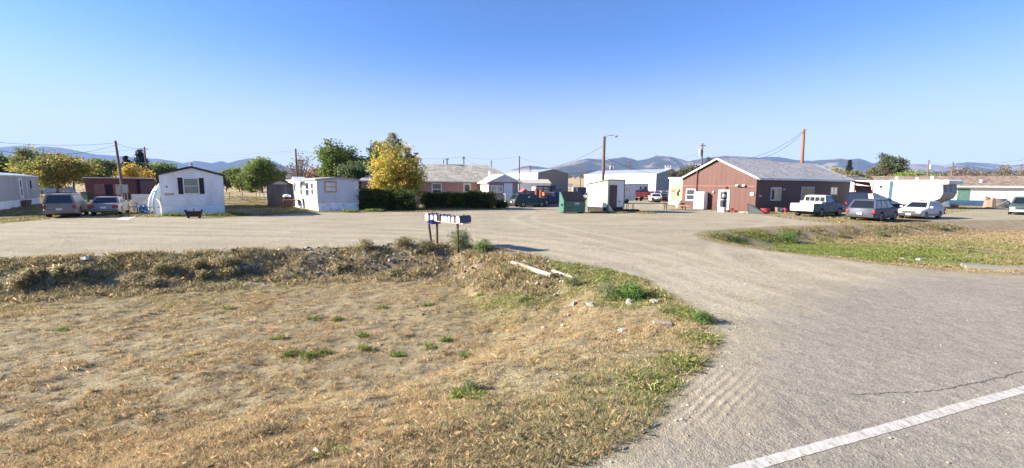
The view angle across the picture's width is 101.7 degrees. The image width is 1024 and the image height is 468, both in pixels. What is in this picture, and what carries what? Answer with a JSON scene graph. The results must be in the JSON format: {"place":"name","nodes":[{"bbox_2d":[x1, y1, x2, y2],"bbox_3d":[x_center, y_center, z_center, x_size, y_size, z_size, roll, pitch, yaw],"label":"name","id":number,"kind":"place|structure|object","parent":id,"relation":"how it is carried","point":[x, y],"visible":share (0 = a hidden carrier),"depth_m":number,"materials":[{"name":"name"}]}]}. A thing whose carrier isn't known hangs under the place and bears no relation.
{"place":"outdoors","nodes":[
{"label":"outdoors","id":0,"kind":"place"},
{"bbox_2d":[0,146,226,168],"bbox_3d":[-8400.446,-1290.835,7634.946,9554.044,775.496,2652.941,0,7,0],"label":"mountains","id":1,"kind":"structure","parent":0,"point":[86,155],"depth_m":8088.73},
{"bbox_2d":[201,158,311,178],"bbox_3d":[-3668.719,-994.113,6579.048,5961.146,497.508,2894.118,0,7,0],"label":"wooded hills","id":2,"kind":"structure","parent":0,"point":[234,164],"depth_m":6955.26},
{"bbox_2d":[0,177,1023,467],"bbox_3d":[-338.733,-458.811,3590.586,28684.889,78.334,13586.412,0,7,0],"label":"ground","id":3,"kind":"structure","parent":0,"point":[84,379],"depth_m":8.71,"materials":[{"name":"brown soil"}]},
{"bbox_2d":[0,275,35,289],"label":"leafy weed","id":4,"kind":"object","parent":3,"relation":"on","point":[19,282],"visible":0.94,"depth_m":12.57,"materials":[{"name":"beige plant"}]},
{"bbox_2d":[0,173,40,209],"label":"mobile home","id":5,"kind":"object","parent":3,"relation":"on","point":[15,189],"visible":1,"depth_m":42.86,"materials":[{"name":"grey metal"}]},
{"bbox_2d":[2,143,43,173],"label":"broadleaf tree","id":6,"kind":"object","parent":3,"relation":"on","point":[27,155],"visible":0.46,"depth_m":81.23,"materials":[{"name":"green plant"}]},
{"bbox_2d":[4,266,47,282],"bbox_3d":[-14.951,1.258,12.954,0.922,0.518,0.812,-2,7,-22],"label":"leafy weed","id":7,"kind":"object","parent":3,"relation":"on","point":[27,271],"visible":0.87,"depth_m":12.88,"materials":[{"name":"beige plant"}]},
{"bbox_2d":[1,148,104,191],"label":"broadleaf tree","id":8,"kind":"object","parent":3,"relation":"on","point":[48,171],"visible":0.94,"depth_m":70.10,"materials":[{"name":"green plant"}]},
{"bbox_2d":[44,262,78,277],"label":"leafy weed","id":9,"kind":"object","parent":3,"relation":"on","point":[61,267],"visible":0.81,"depth_m":13.21,"materials":[{"name":"beige plant"}]},
{"bbox_2d":[41,192,89,216],"bbox_3d":[-34.389,-2.312,32.228,2.240,1.805,4.880,-5,8,-37],"label":"parked suv","id":10,"kind":"object","parent":3,"relation":"on","point":[56,203],"visible":0.95,"depth_m":30.66,"materials":[{"name":"beige metal"}]},
{"bbox_2d":[52,264,94,278],"bbox_3d":[-14.088,1.194,13.424,0.821,0.519,0.866,0,7,0],"label":"leafy weed","id":11,"kind":"object","parent":3,"relation":"on","point":[78,269],"visible":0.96,"depth_m":13.33,"materials":[{"name":"beige plant"}]},
{"bbox_2d":[67,157,125,185],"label":"broadleaf tree","id":12,"kind":"object","parent":3,"relation":"on","point":[107,167],"visible":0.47,"depth_m":88.47,"materials":[{"name":"green plant"}]},
{"bbox_2d":[88,196,129,214],"bbox_3d":[-33.248,-2.392,34.518,2.240,1.446,4.880,-4,8,-34],"label":"parked sedan","id":13,"kind":"object","parent":3,"relation":"on","point":[108,204],"visible":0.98,"depth_m":33.13,"materials":[{"name":"silver metal"}]},
{"bbox_2d":[82,176,155,199],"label":"red shed","id":14,"kind":"structure","parent":3,"relation":"on","point":[100,186],"depth_m":62.01,"materials":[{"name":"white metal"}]},
{"bbox_2d":[114,141,125,199],"bbox_3d":[-56.730,-8.997,60.410,0.764,8.842,0.386,0,7,0],"label":"utility pole","id":15,"kind":"object","parent":3,"relation":"on","point":[118,164],"visible":0.66,"depth_m":60.23,"materials":[{"name":"brown wood"}]},
{"bbox_2d":[115,184,128,199],"bbox_3d":[-56.051,-5.963,60.007,1.450,2.300,0.300,0,7,-5],"label":"meter cabinet","id":16,"kind":"object","parent":3,"relation":"on","point":[121,189],"visible":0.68,"depth_m":59.83,"materials":[{"name":"grey metal"}]},
{"bbox_2d":[114,269,149,287],"bbox_3d":[-12.414,1.442,13.646,0.977,0.527,0.913,0,7,0],"label":"leafy weed","id":17,"kind":"object","parent":3,"relation":"on","point":[133,277],"visible":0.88,"depth_m":13.53,"materials":[{"name":"beige plant"}]},
{"bbox_2d":[110,162,155,177],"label":"yellow tree","id":18,"kind":"object","parent":3,"relation":"on","point":[132,171],"visible":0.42,"depth_m":76.07,"materials":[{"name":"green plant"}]},
{"bbox_2d":[131,194,149,210],"bbox_3d":[-33.639,-2.851,38.003,1.700,1.550,0.300,-1,7,-8],"label":"fence board","id":19,"kind":"object","parent":3,"relation":"on","point":[141,199],"visible":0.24,"depth_m":37.90,"materials":[{"name":"wood"}]},
{"bbox_2d":[129,149,159,185],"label":"spruce tree","id":20,"kind":"object","parent":3,"relation":"on","point":[140,156],"visible":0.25,"depth_m":96.58,"materials":[{"name":"green plant"}]},
{"bbox_2d":[138,180,155,193],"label":"storage shed","id":21,"kind":"structure","parent":3,"relation":"on","point":[146,186],"depth_m":64.76,"materials":[{"name":"wood"}]},
{"bbox_2d":[128,276,166,290],"bbox_3d":[-11.699,1.586,13.480,0.932,0.516,0.891,0,7,0],"label":"leafy weed","id":22,"kind":"object","parent":3,"relation":"on","point":[150,281],"visible":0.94,"depth_m":13.34,"materials":[{"name":"beige plant"}]},
{"bbox_2d":[147,160,179,181],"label":"broadleaf tree","id":23,"kind":"object","parent":3,"relation":"on","point":[160,167],"visible":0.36,"depth_m":106.34,"materials":[{"name":"green plant"}]},
{"bbox_2d":[150,261,176,274],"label":"leafy weed","id":24,"kind":"object","parent":3,"relation":"on","point":[165,266],"visible":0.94,"depth_m":14.03,"materials":[{"name":"green plant"}]},
{"bbox_2d":[156,163,224,214],"bbox_3d":[-31.144,-4.523,40.818,4.400,4.250,18.310,-5,8,-37],"label":"mobile home","id":25,"kind":"object","parent":3,"relation":"on","point":[191,187],"visible":0.98,"depth_m":33.61,"materials":[{"name":"white metal"}]},
{"bbox_2d":[183,178,198,193],"bbox_3d":[-25.807,-3.861,33.553,1.000,1.260,0.068,-5,8,-37],"label":"window","id":26,"kind":"structure","parent":25,"relation":"in","point":[190,185],"depth_m":33.55,"materials":[{"name":"white glass"}]},
{"bbox_2d":[178,257,211,271],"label":"leafy weed","id":27,"kind":"object","parent":3,"relation":"on","point":[196,263],"visible":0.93,"depth_m":14.43,"materials":[{"name":"beige plant"}]},
{"bbox_2d":[188,268,215,281],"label":"leafy weed","id":28,"kind":"object","parent":3,"relation":"on","point":[202,274],"visible":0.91,"depth_m":14.16,"materials":[{"name":"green plant"}]},
{"bbox_2d":[209,254,237,267],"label":"leafy weed","id":29,"kind":"object","parent":3,"relation":"on","point":[223,257],"visible":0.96,"depth_m":14.72,"materials":[{"name":"beige plant"}]},
{"bbox_2d":[215,265,243,279],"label":"leafy weed","id":30,"kind":"object","parent":3,"relation":"on","point":[229,270],"visible":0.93,"depth_m":14.46,"materials":[{"name":"beige plant"}]},
{"bbox_2d":[224,166,241,191],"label":"tree","id":31,"kind":"object","parent":3,"relation":"on","point":[233,171],"visible":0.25,"depth_m":122.53,"materials":[{"name":"green plant"}]},
{"bbox_2d":[233,156,283,192],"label":"tree","id":32,"kind":"object","parent":3,"relation":"on","point":[259,172],"visible":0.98,"depth_m":109.15,"materials":[{"name":"green plant"}]},
{"bbox_2d":[51,292,489,459],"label":"green tufts","id":33,"kind":"object","parent":3,"relation":"on","point":[459,393],"visible":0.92,"depth_m":8.32,"materials":[{"name":"green plant"}]},
{"bbox_2d":[159,208,385,216],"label":"wall weeds","id":34,"kind":"object","parent":3,"relation":"on","point":[178,214],"depth_m":33.41,"materials":[{"name":"green plant"}]},
{"bbox_2d":[0,241,557,302],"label":"bank weeds","id":35,"kind":"object","parent":3,"relation":"on","point":[36,260],"visible":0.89,"depth_m":14.15,"materials":[{"name":"brown plant"}]},
{"bbox_2d":[264,179,293,206],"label":"wooden shed","id":36,"kind":"structure","parent":3,"relation":"on","point":[277,190],"depth_m":47.19,"materials":[{"name":"grey wood"}]},
{"bbox_2d":[274,153,312,180],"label":"bare tree","id":37,"kind":"object","parent":3,"relation":"on","point":[301,171],"visible":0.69,"depth_m":72.85,"materials":[{"name":"grey plant"}]},
{"bbox_2d":[286,176,360,210],"bbox_3d":[-21.134,-4.529,45.118,4.742,3.400,14.416,-5,8,-38],"label":"mobile home","id":38,"kind":"object","parent":3,"relation":"on","point":[334,193],"visible":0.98,"depth_m":40.36,"materials":[{"name":"white metal"}]},
{"bbox_2d":[324,181,336,192],"bbox_3d":[-17.241,-4.473,39.636,1.110,1.060,0.067,-3,8,-30],"label":"window","id":39,"kind":"structure","parent":38,"relation":"in","point":[329,186],"depth_m":39.63,"materials":[{"name":"white glass"}]},
{"bbox_2d":[311,138,366,177],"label":"broadleaf tree","id":40,"kind":"object","parent":3,"relation":"on","point":[327,160],"visible":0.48,"depth_m":69.48,"materials":[{"name":"green plant"}]},
{"bbox_2d":[332,160,376,188],"bbox_3d":[-20.801,-6.852,55.816,5.614,5.954,5.544,0,7,0],"label":"broadleaf tree","id":41,"kind":"object","parent":3,"relation":"on","point":[357,171],"visible":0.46,"depth_m":54.33,"materials":[{"name":"green plant"}]},
{"bbox_2d":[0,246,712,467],"bbox_3d":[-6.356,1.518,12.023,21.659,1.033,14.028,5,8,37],"label":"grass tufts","id":42,"kind":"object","parent":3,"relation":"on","point":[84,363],"visible":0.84,"depth_m":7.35,"materials":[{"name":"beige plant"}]},
{"bbox_2d":[351,238,376,253],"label":"leafy weed","id":43,"kind":"object","parent":3,"relation":"on","point":[364,244],"visible":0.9,"depth_m":16.64,"materials":[{"name":"beige plant"}]},
{"bbox_2d":[1,247,739,467],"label":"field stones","id":44,"kind":"object","parent":3,"relation":"on","point":[363,362],"visible":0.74,"depth_m":7.29,"materials":[{"name":"grey stone"}]},
{"bbox_2d":[365,143,387,174],"bbox_3d":[-19.167,-8.615,59.486,4.335,8.609,3.792,0,7,0],"label":"broadleaf tree","id":45,"kind":"object","parent":3,"relation":"on","point":[376,153],"visible":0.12,"depth_m":58.74,"materials":[{"name":"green plant"}]},
{"bbox_2d":[354,187,419,210],"bbox_3d":[-12.816,-3.556,41.970,7.082,2.455,3.452,0,7,0],"label":"hedge","id":46,"kind":"object","parent":3,"relation":"on","point":[390,198],"visible":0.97,"depth_m":41.18,"materials":[{"name":"green plant"}]},
{"bbox_2d":[363,141,429,199],"bbox_3d":[-12.267,-6.117,44.032,6.899,7.426,4.879,0,7,0],"label":"yellow tree","id":47,"kind":"object","parent":3,"relation":"on","point":[403,174],"visible":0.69,"depth_m":43.29,"materials":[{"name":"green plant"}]},
{"bbox_2d":[382,132,411,161],"bbox_3d":[-17.453,-10.041,63.301,4.719,10.576,4.157,0,7,0],"label":"cottonwood tree","id":48,"kind":"object","parent":3,"relation":"on","point":[390,140],"visible":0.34,"depth_m":62.21,"materials":[{"name":"green plant"}]},
{"bbox_2d":[241,244,564,297],"bbox_3d":[-3.407,1.169,15.156,11.370,1.024,5.471,2,7,14],"label":"bank rubble","id":49,"kind":"object","parent":3,"relation":"on","point":[383,263],"visible":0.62,"depth_m":15.46,"materials":[{"name":"stone"}]},
{"bbox_2d":[393,235,416,247],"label":"leafy weed","id":50,"kind":"object","parent":3,"relation":"on","point":[407,241],"visible":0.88,"depth_m":17.11,"materials":[{"name":"green plant"}]},
{"bbox_2d":[414,239,439,255],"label":"leafy weed","id":51,"kind":"object","parent":3,"relation":"on","point":[425,245],"visible":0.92,"depth_m":16.85,"materials":[{"name":"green plant"}]},
{"bbox_2d":[418,191,439,208],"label":"garden shrub","id":52,"kind":"object","parent":3,"relation":"on","point":[428,200],"visible":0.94,"depth_m":45.77,"materials":[{"name":"green plant"}]},
{"bbox_2d":[361,158,522,205],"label":"brick house","id":53,"kind":"structure","parent":3,"relation":"on","point":[446,177],"depth_m":55.00,"materials":[{"name":"brown"}]},
{"bbox_2d":[434,191,456,207],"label":"garden shrub","id":54,"kind":"object","parent":3,"relation":"on","point":[445,200],"visible":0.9,"depth_m":45.82,"materials":[{"name":"green plant"}]},
{"bbox_2d":[425,219,469,252],"bbox_3d":[-2.671,0.173,17.184,2.422,1.420,0.400,6,9,42],"label":"mailbox stand","id":55,"kind":"object","parent":3,"relation":"on","point":[457,231],"visible":0.54,"depth_m":17.03,"materials":[{"name":"grey wood"}]},
{"bbox_2d":[445,229,471,252],"bbox_3d":[-2.055,0.265,17.053,1.227,1.078,1.172,-4,8,-35],"label":"leafy weed","id":56,"kind":"object","parent":3,"relation":"on","point":[463,241],"visible":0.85,"depth_m":16.96,"materials":[{"name":"green plant"}]},
{"bbox_2d":[451,191,469,207],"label":"garden shrub","id":57,"kind":"object","parent":3,"relation":"on","point":[458,198],"visible":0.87,"depth_m":45.79,"materials":[{"name":"green plant"}]},
{"bbox_2d":[451,376,484,392],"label":"leafy weed","id":58,"kind":"object","parent":3,"relation":"on","point":[469,385],"visible":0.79,"depth_m":5.69,"materials":[{"name":"green plant"}]},
{"bbox_2d":[463,190,483,207],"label":"garden shrub","id":59,"kind":"object","parent":3,"relation":"on","point":[473,196],"visible":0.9,"depth_m":45.84,"materials":[{"name":"green plant"}]},
{"bbox_2d":[470,238,498,253],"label":"leafy weed","id":60,"kind":"object","parent":3,"relation":"on","point":[482,245],"visible":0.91,"depth_m":16.27,"materials":[{"name":"green plant"}]},
{"bbox_2d":[477,191,497,208],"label":"garden shrub","id":61,"kind":"object","parent":3,"relation":"on","point":[488,200],"visible":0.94,"depth_m":45.97,"materials":[{"name":"green plant"}]},
{"bbox_2d":[0,195,1004,223],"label":"yard grass","id":62,"kind":"structure","parent":3,"relation":"on","point":[249,205],"depth_m":37.63,"materials":[{"name":"green plant"}]},
{"bbox_2d":[0,197,1023,467],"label":"gravel lot","id":63,"kind":"structure","parent":3,"relation":"on","point":[668,243],"depth_m":19.07,"materials":[{"name":"grey gravel"}]},
{"bbox_2d":[508,193,546,206],"bbox_3d":[1.929,-4.153,50.707,4.730,1.665,2.180,-3,8,-30],"label":"station wagon","id":64,"kind":"object","parent":63,"relation":"on","point":[519,199],"visible":0.98,"depth_m":49.83,"materials":[{"name":"green paint"}]},
{"bbox_2d":[533,189,562,205],"bbox_3d":[5.232,-4.699,53.560,5.430,2.129,2.340,-3,7,-27],"label":"pickup truck","id":65,"kind":"object","parent":63,"relation":"on","point":[550,198],"visible":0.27,"depth_m":52.72,"materials":[{"name":"blue paint"}]},
{"bbox_2d":[559,191,585,212],"bbox_3d":[5.735,-3.033,39.772,2.380,2.045,1.560,-1,7,-10],"label":"dumpster","id":66,"kind":"object","parent":63,"relation":"on","point":[572,201],"visible":1,"depth_m":39.22,"materials":[{"name":"green metal"}]},
{"bbox_2d":[587,179,626,211],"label":"white shed","id":67,"kind":"structure","parent":63,"relation":"on","point":[606,195],"depth_m":41.01,"materials":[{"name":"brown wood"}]},
{"bbox_2d":[609,185,616,207],"bbox_3d":[9.854,-3.627,40.560,1.061,2.260,0.099,-4,8,-35],"label":"door","id":68,"kind":"structure","parent":67,"relation":"in","point":[613,188],"depth_m":40.56,"materials":[{"name":"wood"}]},
{"bbox_2d":[601,135,617,180],"bbox_3d":[10.343,-6.367,44.553,1.624,8.219,0.409,0,7,0],"label":"utility pole","id":69,"kind":"object","parent":63,"relation":"on","point":[603,161],"visible":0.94,"depth_m":44.24,"materials":[{"name":"brown wood"}]},
{"bbox_2d":[584,210,661,213],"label":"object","id":70,"kind":"object","parent":63,"relation":"on","point":[626,212],"visible":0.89,"depth_m":39.95,"materials":[{"name":"green plant"}]},
{"bbox_2d":[625,184,635,202],"bbox_3d":[16.430,-6.101,62.871,3.750,2.888,2.370,-3,7,-25],"label":"camper trailer","id":71,"kind":"object","parent":63,"relation":"on","point":[630,194],"visible":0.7,"depth_m":62.13,"materials":[{"name":"white metal"}]},
{"bbox_2d":[635,188,653,200],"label":"red boat","id":72,"kind":"object","parent":63,"relation":"on","point":[643,192],"visible":0.73,"depth_m":71.97,"materials":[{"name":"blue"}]},
{"bbox_2d":[1006,196,1023,213],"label":"parked suv","id":73,"kind":"object","parent":63,"relation":"on","point":[1016,205],"visible":1,"depth_m":41.80,"materials":[{"name":"green paint"}]},
{"bbox_2d":[510,261,552,277],"bbox_3d":[0.588,1.107,13.270,0.170,0.176,2.230,-4,8,-31],"label":"timber log","id":74,"kind":"object","parent":3,"relation":"on","point":[537,271],"visible":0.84,"depth_m":12.90,"materials":[{"name":"white wood"}]},
{"bbox_2d":[520,179,551,189],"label":"white outbuilding","id":75,"kind":"structure","parent":3,"relation":"on","point":[527,184],"depth_m":120.95,"materials":[{"name":"beige metal"}]},
{"bbox_2d":[465,259,724,408],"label":"verge weeds","id":76,"kind":"object","parent":3,"relation":"on","point":[649,385],"visible":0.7,"depth_m":9.62,"materials":[{"name":"green plant"}]},
{"bbox_2d":[596,279,623,299],"bbox_3d":[2.388,1.403,10.176,0.661,0.561,0.596,0,7,0],"label":"leafy weed","id":77,"kind":"object","parent":3,"relation":"on","point":[608,289],"visible":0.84,"depth_m":10.15,"materials":[{"name":"green plant"}]},
{"bbox_2d":[608,280,647,301],"bbox_3d":[2.778,1.412,9.907,0.906,0.612,0.846,4,8,30],"label":"leafy weed","id":78,"kind":"object","parent":3,"relation":"on","point":[632,291],"visible":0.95,"depth_m":9.84,"materials":[{"name":"green plant"}]},
{"bbox_2d":[584,165,677,191],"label":"white warehouse","id":79,"kind":"structure","parent":3,"relation":"on","point":[656,181],"depth_m":113.85,"materials":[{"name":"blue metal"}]},
{"bbox_2d":[668,177,682,204],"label":"mural building","id":80,"kind":"structure","parent":3,"relation":"on","point":[675,188],"depth_m":58.86,"materials":[{"name":"white paint"}]},
{"bbox_2d":[667,161,697,176],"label":"juniper tree","id":81,"kind":"object","parent":3,"relation":"on","point":[687,170],"visible":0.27,"depth_m":90.90,"materials":[{"name":"green plant"}]},
{"bbox_2d":[693,192,707,209],"bbox_3d":[21.448,-3.801,47.459,0.735,2.000,1.240,-4,8,-33],"label":"white cabinet","id":82,"kind":"object","parent":3,"relation":"on","point":[700,200],"visible":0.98,"depth_m":47.10,"materials":[{"name":"metal"}]},
{"bbox_2d":[686,309,717,324],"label":"leafy weed","id":83,"kind":"object","parent":3,"relation":"on","point":[702,318],"visible":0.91,"depth_m":8.01,"materials":[{"name":"green plant"}]},
{"bbox_2d":[679,158,854,211],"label":"brown building","id":84,"kind":"structure","parent":3,"relation":"on","point":[737,184],"depth_m":46.38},
{"bbox_2d":[717,190,729,209],"bbox_3d":[23.186,-3.727,45.687,0.068,2.190,1.265,-4,8,-33],"label":"door","id":85,"kind":"structure","parent":84,"relation":"in","point":[725,200],"depth_m":45.64,"materials":[{"name":"white wood"}]},
{"bbox_2d":[770,187,781,200],"bbox_3d":[28.216,-4.271,44.566,1.955,1.400,0.068,-3,8,-29],"label":"window","id":86,"kind":"structure","parent":84,"relation":"in","point":[775,195],"depth_m":44.55,"materials":[{"name":"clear glass"}]},
{"bbox_2d":[774,230,802,243],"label":"leafy weed","id":87,"kind":"object","parent":3,"relation":"on","point":[789,237],"visible":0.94,"depth_m":24.63,"materials":[{"name":"green plant"}]},
{"bbox_2d":[790,195,843,216],"bbox_3d":[27.945,-2.612,38.110,5.732,1.895,2.440,-3,8,-30],"label":"pickup truck","id":88,"kind":"object","parent":3,"relation":"on","point":[819,205],"visible":1,"depth_m":37.20,"materials":[{"name":"white paint"}]},
{"bbox_2d":[694,221,1023,273],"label":"verge grass","id":89,"kind":"structure","parent":3,"relation":"on","point":[913,242],"depth_m":23.78,"materials":[{"name":"green plant"}]},
{"bbox_2d":[845,192,874,209],"bbox_3d":[37.123,-3.408,44.374,5.130,2.146,2.390,-6,9,-42],"label":"dark van","id":90,"kind":"object","parent":3,"relation":"on","point":[851,197],"visible":0.22,"depth_m":43.01,"materials":[{"name":"blue paint"}]},
{"bbox_2d":[851,181,871,191],"bbox_3d":[41.809,-4.640,49.815,3.600,3.400,1.500,0,7,0],"label":"brown awning","id":91,"kind":"object","parent":3,"relation":"on","point":[866,188],"visible":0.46,"depth_m":50.17,"materials":[{"name":"fabric"}]},
{"bbox_2d":[845,199,898,220],"bbox_3d":[28.852,-1.946,33.336,4.980,1.695,2.340,-4,8,-31],"label":"parked suv","id":92,"kind":"object","parent":3,"relation":"on","point":[878,209],"visible":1,"depth_m":32.25,"materials":[{"name":"blue paint"}]},
{"bbox_2d":[865,163,893,178],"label":"broadleaf tree","id":93,"kind":"object","parent":3,"relation":"on","point":[877,170],"visible":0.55,"depth_m":114.23,"materials":[{"name":"green plant"}]},
{"bbox_2d":[874,152,909,174],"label":"broadleaf tree","id":94,"kind":"object","parent":3,"relation":"on","point":[898,166],"visible":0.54,"depth_m":114.31,"materials":[{"name":"green plant"}]},
{"bbox_2d":[850,176,962,205],"bbox_3d":[49.738,-5.910,58.117,2.302,4.100,17.463,-5,8,-37],"label":"white trailer","id":95,"kind":"object","parent":3,"relation":"on","point":[897,191],"visible":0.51,"depth_m":53.86,"materials":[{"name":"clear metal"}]},
{"bbox_2d":[898,200,945,218],"bbox_3d":[35.415,-2.145,36.081,4.780,1.546,2.160,-3,7,-27],"label":"station wagon","id":96,"kind":"object","parent":3,"relation":"on","point":[923,209],"visible":0.96,"depth_m":35.42,"materials":[{"name":"white paint"}]},
{"bbox_2d":[868,176,1023,201],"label":"white longhouse","id":97,"kind":"structure","parent":3,"relation":"on","point":[1009,188],"depth_m":73.60,"materials":[{"name":"paint"}]},
{"bbox_2d":[944,200,983,205],"bbox_3d":[68.242,-4.580,61.832,6.000,0.850,1.100,3,7,18],"label":"blue tarp roll","id":98,"kind":"object","parent":3,"relation":"on","point":[968,202],"visible":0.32,"depth_m":61.72,"materials":[{"name":"plastic"}]},
{"bbox_2d":[938,167,998,175],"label":"autumn tree","id":99,"kind":"object","parent":3,"relation":"on","point":[965,172],"visible":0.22,"depth_m":118.01,"materials":[{"name":"yellow plant"}]},
{"bbox_2d":[982,196,995,208],"bbox_3d":[62.825,-4.179,54.849,1.203,1.606,1.221,-6,9,-45],"label":"tree stump","id":100,"kind":"object","parent":3,"relation":"on","point":[989,202],"visible":0.96,"depth_m":54.52,"materials":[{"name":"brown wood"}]},
{"bbox_2d":[960,263,1023,269],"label":"concrete drain","id":101,"kind":"object","parent":3,"relation":"on","point":[983,266],"visible":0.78,"depth_m":14.28,"materials":[{"name":"grey concrete"}]},
{"bbox_2d":[993,164,1022,175],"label":"autumn tree","id":102,"kind":"object","parent":3,"relation":"on","point":[1004,172],"visible":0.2,"depth_m":125.81,"materials":[{"name":"yellow plant"}]},
{"bbox_2d":[0,0,1023,170],"label":"sky","id":103,"kind":"structure","parent":0,"point":[543,82],"materials":[{"name":"blue"}]},
{"bbox_2d":[501,169,568,191],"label":"white warehouse","id":104,"kind":"structure","parent":0,"point":[558,179],"depth_m":154.64,"materials":[{"name":"beige metal"}]},
{"bbox_2d":[511,156,1023,172],"bbox_3d":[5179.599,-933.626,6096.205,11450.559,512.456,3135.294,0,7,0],"label":"distant hills","id":105,"kind":"structure","parent":0,"point":[858,164],"depth_m":6391.50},
{"bbox_2d":[568,167,1021,176],"bbox_3d":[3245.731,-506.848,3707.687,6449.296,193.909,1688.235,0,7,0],"label":"foothills","id":106,"kind":"structure","parent":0,"point":[574,174],"depth_m":4016.29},
{"bbox_2d":[583,274,1023,467],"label":"road","id":107,"kind":"structure","parent":0,"point":[985,338],"depth_m":5.58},
{"bbox_2d":[726,386,1023,467],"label":"road edge line","id":108,"kind":"object","parent":107,"relation":"on","point":[796,452],"visible":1,"depth_m":4.47,"materials":[{"name":"white paint"}]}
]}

